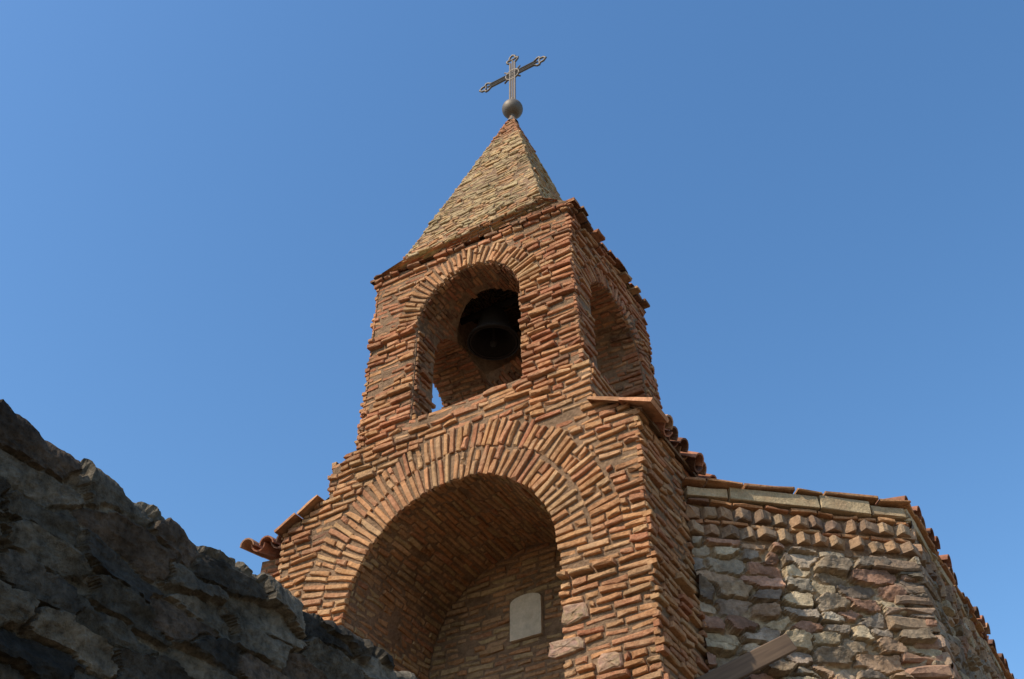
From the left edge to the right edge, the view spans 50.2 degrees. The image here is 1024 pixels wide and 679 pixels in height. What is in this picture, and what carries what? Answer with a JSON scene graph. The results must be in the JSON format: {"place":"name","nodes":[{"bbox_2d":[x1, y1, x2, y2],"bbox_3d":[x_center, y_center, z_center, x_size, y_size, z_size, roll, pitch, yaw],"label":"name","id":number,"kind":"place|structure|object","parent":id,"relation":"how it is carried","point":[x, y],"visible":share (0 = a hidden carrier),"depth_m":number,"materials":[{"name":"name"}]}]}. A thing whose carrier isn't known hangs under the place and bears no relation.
{"place":"outdoors","nodes":[
{"label":"outdoors","id":0,"kind":"place"},
{"bbox_2d":[0,0,1023,678],"label":"sky","id":1,"kind":"structure","parent":0,"point":[815,207],"materials":[{"name":"blue"}]},
{"label":"ground","id":2,"kind":"structure","parent":0,"visible":0},
{"bbox_2d":[260,558,280,577],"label":"walls","id":3,"kind":"structure","parent":2,"relation":"on","point":[271,566],"depth_m":10.11,"materials":[{"name":"brown brick"}]},
{"bbox_2d":[261,559,279,576],"bbox_3d":[-2.029,2.622,9.486,0.647,1.687,0.088,-15,-44,16],"label":"brickwork","id":4,"kind":"object","parent":3,"relation":"attached to","point":[275,573],"visible":0.06,"depth_m":10.05,"materials":[{"name":"brick"}]},
{"bbox_2d":[274,116,716,678],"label":"brick bell tower","id":5,"kind":"structure","parent":2,"relation":"on","point":[553,461],"depth_m":9.17,"materials":[{"name":"brick"}]},
{"bbox_2d":[240,535,282,559],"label":"roof tiles","id":6,"kind":"object","parent":5,"relation":"on","point":[267,547],"visible":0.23,"depth_m":10.12,"materials":[{"name":"ceramic"}]},
{"bbox_2d":[460,294,519,359],"bbox_3d":[-0.077,-0.190,10.936,1.250,0.585,0.528,-22,-47,22],"label":"church bell","id":7,"kind":"object","parent":5,"relation":"hanging from","point":[493,334],"visible":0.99,"depth_m":10.97,"materials":[{"name":"brown metal"}]},
{"bbox_2d":[479,55,546,123],"bbox_3d":[0.006,-3.140,13.638,1.003,1.470,0.258,-22,-47,22],"label":"iron cross","id":8,"kind":"object","parent":5,"relation":"on","point":[512,106],"visible":0.97,"depth_m":13.70,"materials":[{"name":"grey metal"}]},
{"bbox_2d":[510,593,543,642],"bbox_3d":[0.122,2.314,9.127,0.300,0.396,0.042,-22,-47,22],"label":"carved stone plaque","id":9,"kind":"object","parent":5,"relation":"attached to","point":[526,616],"visible":1,"depth_m":9.10,"materials":[{"name":"stone"}]},
{"bbox_2d":[681,477,1013,678],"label":"stone chapel","id":10,"kind":"structure","parent":2,"relation":"on","point":[836,585],"depth_m":8.20,"materials":[{"name":"stone"}]},
{"bbox_2d":[696,633,796,678],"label":"wooden plank","id":11,"kind":"object","parent":10,"relation":"attached to","point":[762,656],"visible":1,"depth_m":7.37,"materials":[{"name":"brown wood"}]},
{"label":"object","id":12,"kind":"object","parent":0,"visible":0},
{"bbox_2d":[0,399,416,678],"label":"rubble stone wall","id":13,"kind":"structure","parent":12,"relation":"on","point":[103,575],"depth_m":3.91,"materials":[{"name":"grey stone"}]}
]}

